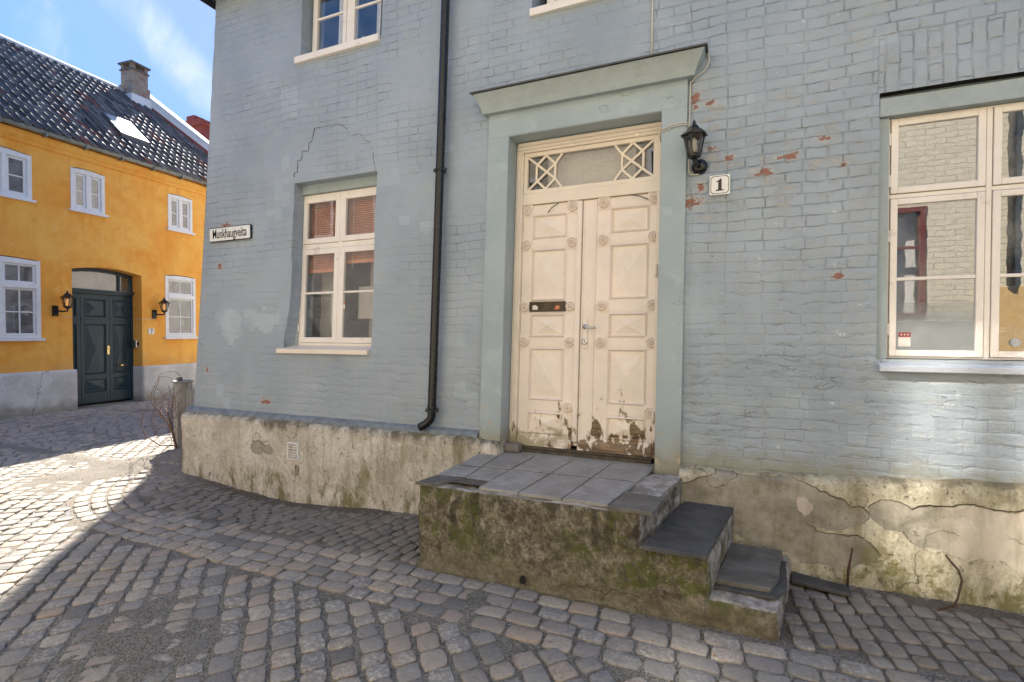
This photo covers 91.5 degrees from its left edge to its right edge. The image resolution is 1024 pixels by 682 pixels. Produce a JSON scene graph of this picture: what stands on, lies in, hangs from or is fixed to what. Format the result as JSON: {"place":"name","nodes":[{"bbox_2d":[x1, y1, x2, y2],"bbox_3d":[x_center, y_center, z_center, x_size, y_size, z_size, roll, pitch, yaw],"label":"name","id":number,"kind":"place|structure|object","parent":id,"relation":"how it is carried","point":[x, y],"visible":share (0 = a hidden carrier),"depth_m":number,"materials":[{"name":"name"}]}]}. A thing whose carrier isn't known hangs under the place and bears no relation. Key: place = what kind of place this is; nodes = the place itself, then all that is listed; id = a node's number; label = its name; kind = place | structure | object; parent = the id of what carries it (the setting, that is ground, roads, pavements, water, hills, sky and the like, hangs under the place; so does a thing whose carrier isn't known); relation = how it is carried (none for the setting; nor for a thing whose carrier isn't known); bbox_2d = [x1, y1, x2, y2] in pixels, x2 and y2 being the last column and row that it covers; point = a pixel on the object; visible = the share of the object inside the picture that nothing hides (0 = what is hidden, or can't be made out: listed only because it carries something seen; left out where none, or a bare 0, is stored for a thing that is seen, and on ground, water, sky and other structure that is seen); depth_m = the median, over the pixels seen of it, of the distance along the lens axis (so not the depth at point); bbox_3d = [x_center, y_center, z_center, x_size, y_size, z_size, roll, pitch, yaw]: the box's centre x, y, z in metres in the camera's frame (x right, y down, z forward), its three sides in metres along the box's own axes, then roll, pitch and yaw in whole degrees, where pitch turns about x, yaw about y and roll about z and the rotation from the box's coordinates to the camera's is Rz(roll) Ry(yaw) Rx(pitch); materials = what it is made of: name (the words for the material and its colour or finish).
{"place":"outdoors","nodes":[
{"label":"outdoors","id":0,"kind":"place"},
{"bbox_2d":[0,0,215,121],"label":"sky","id":1,"kind":"structure","parent":0,"point":[174,39],"materials":[{"name":"blue"}]},
{"bbox_2d":[0,394,1023,681],"bbox_3d":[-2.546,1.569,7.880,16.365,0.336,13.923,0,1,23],"label":"street paving","id":2,"kind":"structure","parent":0,"point":[556,628],"depth_m":3.08,"materials":[{"name":"stone"}]},
{"bbox_2d":[0,34,208,418],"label":"ochre house","id":3,"kind":"structure","parent":2,"relation":"on","point":[103,184],"depth_m":11.73,"materials":[{"name":"yellow paint"}]},
{"bbox_2d":[0,147,35,202],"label":"window","id":4,"kind":"structure","parent":3,"relation":"in","point":[5,153],"depth_m":10.02,"materials":[{"name":"white paint"}]},
{"bbox_2d":[0,256,45,340],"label":"window","id":5,"kind":"structure","parent":3,"relation":"in","point":[34,286],"depth_m":10.11,"materials":[{"name":"white paint"}]},
{"bbox_2d":[52,290,74,315],"bbox_3d":[-9.601,-0.810,10.688,0.396,0.550,0.232,-1,1,-29],"label":"wall lantern","id":6,"kind":"object","parent":3,"relation":"attached to","point":[55,310],"depth_m":10.67,"materials":[{"name":"black metal"}]},
{"bbox_2d":[69,167,108,217],"bbox_3d":[-9.566,-3.348,11.255,0.158,0.975,0.770,0,1,18],"label":"window","id":7,"kind":"structure","parent":3,"relation":"in","point":[86,207],"depth_m":11.23,"materials":[{"name":"white paint"}]},
{"bbox_2d":[131,340,138,347],"bbox_3d":[-9.380,0.075,12.431,0.164,0.180,0.088,0,1,18],"label":"door intercom","id":8,"kind":"object","parent":3,"relation":"attached to","point":[134,343],"depth_m":12.39,"materials":[{"name":"metal"}]},
{"bbox_2d":[148,328,153,333],"bbox_3d":[-9.118,-0.246,12.620,0.019,0.145,0.140,0,1,18],"label":"house number sign","id":9,"kind":"object","parent":3,"relation":"attached to","point":[150,330],"visible":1,"depth_m":12.60,"materials":[{"name":"white ceramic"}]},
{"bbox_2d":[152,297,169,318],"bbox_3d":[-8.940,-0.845,12.722,0.396,0.550,0.232,-1,1,-29],"label":"wall lantern","id":10,"kind":"object","parent":3,"relation":"attached to","point":[163,301],"depth_m":12.71,"materials":[{"name":"black metal"}]},
{"bbox_2d":[167,194,194,234],"bbox_3d":[-8.883,-3.384,13.356,0.158,0.975,0.770,0,1,18],"label":"window","id":11,"kind":"structure","parent":3,"relation":"in","point":[179,200],"depth_m":13.33,"materials":[{"name":"white paint"}]},
{"bbox_2d":[164,275,197,338],"bbox_3d":[-8.887,-0.894,13.385,0.158,1.675,0.940,0,1,18],"label":"window","id":12,"kind":"structure","parent":3,"relation":"in","point":[191,297],"depth_m":13.40,"materials":[{"name":"white paint"}]},
{"bbox_2d":[171,379,193,448],"bbox_3d":[-4.707,1.101,7.183,0.476,1.050,0.239,1,1,44],"label":"wooden post","id":13,"kind":"object","parent":2,"relation":"on","point":[184,396],"visible":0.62,"depth_m":7.15,"materials":[{"name":"grey wood"}]},
{"bbox_2d":[140,371,186,448],"bbox_3d":[-4.838,0.992,6.862,0.768,1.146,0.547,0,1,-10],"label":"dry vine","id":14,"kind":"object","parent":13,"relation":"attached to","point":[171,427],"visible":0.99,"depth_m":6.93,"materials":[{"name":"brown plant"}]},
{"bbox_2d":[185,115,209,140],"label":"brick house","id":15,"kind":"structure","parent":2,"relation":"on","point":[200,125],"depth_m":21.83,"materials":[{"name":"brick"}]},
{"bbox_2d":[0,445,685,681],"bbox_3d":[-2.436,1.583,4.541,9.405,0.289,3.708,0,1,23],"label":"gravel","id":16,"kind":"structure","parent":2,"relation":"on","point":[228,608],"depth_m":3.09,"materials":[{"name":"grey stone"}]},
{"bbox_2d":[1,449,1022,681],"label":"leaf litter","id":17,"kind":"object","parent":2,"relation":"on","point":[715,655],"visible":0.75,"depth_m":3.50,"materials":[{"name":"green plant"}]},
{"bbox_2d":[181,0,1023,613],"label":"blue house","id":18,"kind":"structure","parent":2,"relation":"on","point":[801,344],"depth_m":4.19,"materials":[{"name":"paint"}]},
{"bbox_2d":[209,224,251,242],"bbox_3d":[-3.235,-1.233,5.727,0.677,0.163,0.024,0,1,23],"label":"street sign","id":19,"kind":"object","parent":18,"relation":"attached to","point":[232,233],"visible":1,"depth_m":5.71,"materials":[{"name":"white metal"}]},
{"bbox_2d":[276,175,376,354],"bbox_3d":[-1.912,-0.809,5.299,1.335,1.885,0.270,0,1,23],"label":"window","id":20,"kind":"structure","parent":18,"relation":"in","point":[342,243],"depth_m":5.32,"materials":[{"name":"beige paint"}]},
{"bbox_2d":[320,264,333,336],"bbox_3d":[-2.107,-0.426,5.845,0.372,0.950,0.020,0,1,23],"label":"curtain","id":21,"kind":"object","parent":18,"relation":"in","point":[326,309],"visible":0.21,"depth_m":5.86,"materials":[{"name":"white fabric"}]},
{"bbox_2d":[294,0,381,64],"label":"window","id":22,"kind":"structure","parent":18,"relation":"in","point":[349,41],"depth_m":5.20,"materials":[{"name":"beige paint"}]},
{"bbox_2d":[309,196,375,273],"bbox_3d":[-1.781,-1.149,5.380,1.065,0.792,0.024,0,1,23],"label":"window blind","id":23,"kind":"object","parent":18,"relation":"hanging from","point":[326,265],"depth_m":5.44,"materials":[{"name":"brown fabric"}]},
{"bbox_2d":[338,0,358,43],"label":"curtain","id":24,"kind":"object","parent":18,"relation":"hanging from","point":[341,18],"visible":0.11,"depth_m":5.45,"materials":[{"name":"fabric"}]},
{"bbox_2d":[358,286,372,318],"bbox_3d":[-1.589,-0.419,5.452,0.215,0.350,0.020,0,1,23],"label":"paper sheet","id":25,"kind":"object","parent":18,"relation":"hanging from","point":[365,308],"visible":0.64,"depth_m":5.44,"materials":[{"name":"white paper"}]},
{"bbox_2d":[369,226,374,337],"bbox_3d":[-1.406,-0.595,5.480,0.461,1.400,0.044,0,1,23],"label":"curtain","id":26,"kind":"object","parent":18,"relation":"hanging from","point":[371,284],"depth_m":5.56,"materials":[{"name":"grey fabric"}]},
{"bbox_2d":[377,3,380,33],"bbox_3d":[-1.362,-3.441,5.249,0.159,0.900,0.027,0,1,23],"label":"curtain","id":27,"kind":"object","parent":18,"relation":"hanging from","point":[378,16],"visible":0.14,"depth_m":5.27,"materials":[{"name":"fabric"}]},
{"bbox_2d":[516,200,583,448],"bbox_3d":[0.335,-0.139,4.476,0.619,2.180,0.090,0,1,23],"label":"door leaf","id":28,"kind":"structure","parent":18,"relation":"in","point":[552,242],"depth_m":4.46,"materials":[{"name":"beige paint"}]},
{"bbox_2d":[529,0,598,17],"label":"window","id":29,"kind":"structure","parent":18,"relation":"in","point":[552,5],"depth_m":4.18,"materials":[{"name":"beige paint"}]},
{"bbox_2d":[524,134,657,194],"bbox_3d":[0.669,-1.505,4.346,1.178,0.366,0.105,0,1,23],"label":"transom window","id":30,"kind":"structure","parent":18,"relation":"in","point":[612,162],"depth_m":4.36,"materials":[{"name":"beige paint"}]},
{"bbox_2d":[577,192,656,456],"bbox_3d":[0.892,-0.135,4.224,0.695,2.180,0.120,0,1,23],"label":"door leaf","id":31,"kind":"structure","parent":18,"relation":"in","point":[619,251],"depth_m":4.23,"materials":[{"name":"beige paint"}]},
{"bbox_2d":[651,0,652,53],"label":"cable","id":32,"kind":"object","parent":18,"relation":"attached to","point":[652,28],"visible":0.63,"depth_m":3.88,"materials":[{"name":"grey plastic"}]},
{"bbox_2d":[660,122,688,141],"bbox_3d":[1.213,-1.634,3.873,0.131,0.059,0.308,-1,1,-27],"label":"cable","id":33,"kind":"object","parent":18,"relation":"attached to","point":[673,126],"visible":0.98,"depth_m":3.81,"materials":[{"name":"beige plastic"}]},
{"bbox_2d":[681,120,707,174],"bbox_3d":[1.348,-1.442,3.693,0.189,0.369,0.241,0,1,23],"label":"wall lantern","id":34,"kind":"object","parent":18,"relation":"attached to","point":[694,133],"depth_m":3.66,"materials":[{"name":"black metal"}]},
{"bbox_2d":[688,50,709,175],"bbox_3d":[1.409,-1.710,3.760,0.154,0.912,0.015,1,1,28],"label":"cable","id":35,"kind":"object","parent":18,"relation":"attached to","point":[689,112],"visible":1,"depth_m":3.79,"materials":[{"name":"grey plastic"}]},
{"bbox_2d":[709,174,729,195],"bbox_3d":[1.544,-1.159,3.710,0.142,0.146,0.022,0,1,23],"label":"house number sign","id":36,"kind":"object","parent":18,"relation":"attached to","point":[719,184],"visible":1,"depth_m":3.70,"materials":[{"name":"white ceramic"}]},
{"bbox_2d":[936,555,962,610],"bbox_3d":[2.690,1.498,3.093,0.196,0.309,0.076,0,1,-19],"label":"iron stake","id":37,"kind":"object","parent":18,"relation":"attached to","point":[959,590],"visible":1,"depth_m":3.09,"materials":[{"name":"brown metal"}]},
{"bbox_2d":[876,77,1023,374],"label":"window","id":38,"kind":"structure","parent":18,"relation":"in","point":[988,102],"depth_m":3.23,"materials":[{"name":"beige paint"}]},
{"bbox_2d":[415,452,790,640],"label":"entrance steps","id":39,"kind":"structure","parent":2,"relation":"on","point":[628,538],"depth_m":3.27,"materials":[{"name":"concrete"}]},
{"bbox_2d":[503,442,521,452],"bbox_3d":[0.001,0.959,4.503,0.161,0.075,0.104,0,1,23],"label":"paving brick","id":40,"kind":"object","parent":39,"relation":"on","point":[514,447],"visible":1,"depth_m":4.46,"materials":[{"name":"stone"}]},
{"bbox_2d":[714,561,786,599],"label":"slate slab","id":41,"kind":"structure","parent":39,"relation":"attached to","point":[779,590],"depth_m":2.97,"materials":[{"name":"grey stone"}]},
{"bbox_2d":[716,543,781,592],"bbox_3d":[1.550,1.458,3.237,0.334,0.027,0.649,1,1,30],"label":"slate slab","id":42,"kind":"object","parent":41,"relation":"on","point":[751,567],"depth_m":3.17,"materials":[{"name":"grey stone"}]},
{"bbox_2d":[790,571,851,595],"bbox_3d":[2.034,1.614,3.314,0.362,0.022,0.142,1,1,39],"label":"slate slab","id":43,"kind":"object","parent":2,"relation":"on","point":[818,583],"depth_m":3.30,"materials":[{"name":"grey stone"}]},
{"bbox_2d":[846,548,852,587],"bbox_3d":[2.236,1.523,3.307,0.045,0.301,0.019,0,1,12],"label":"iron stake","id":44,"kind":"object","parent":2,"relation":"in","point":[848,572],"visible":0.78,"depth_m":3.30,"materials":[{"name":"black metal"}]}
]}

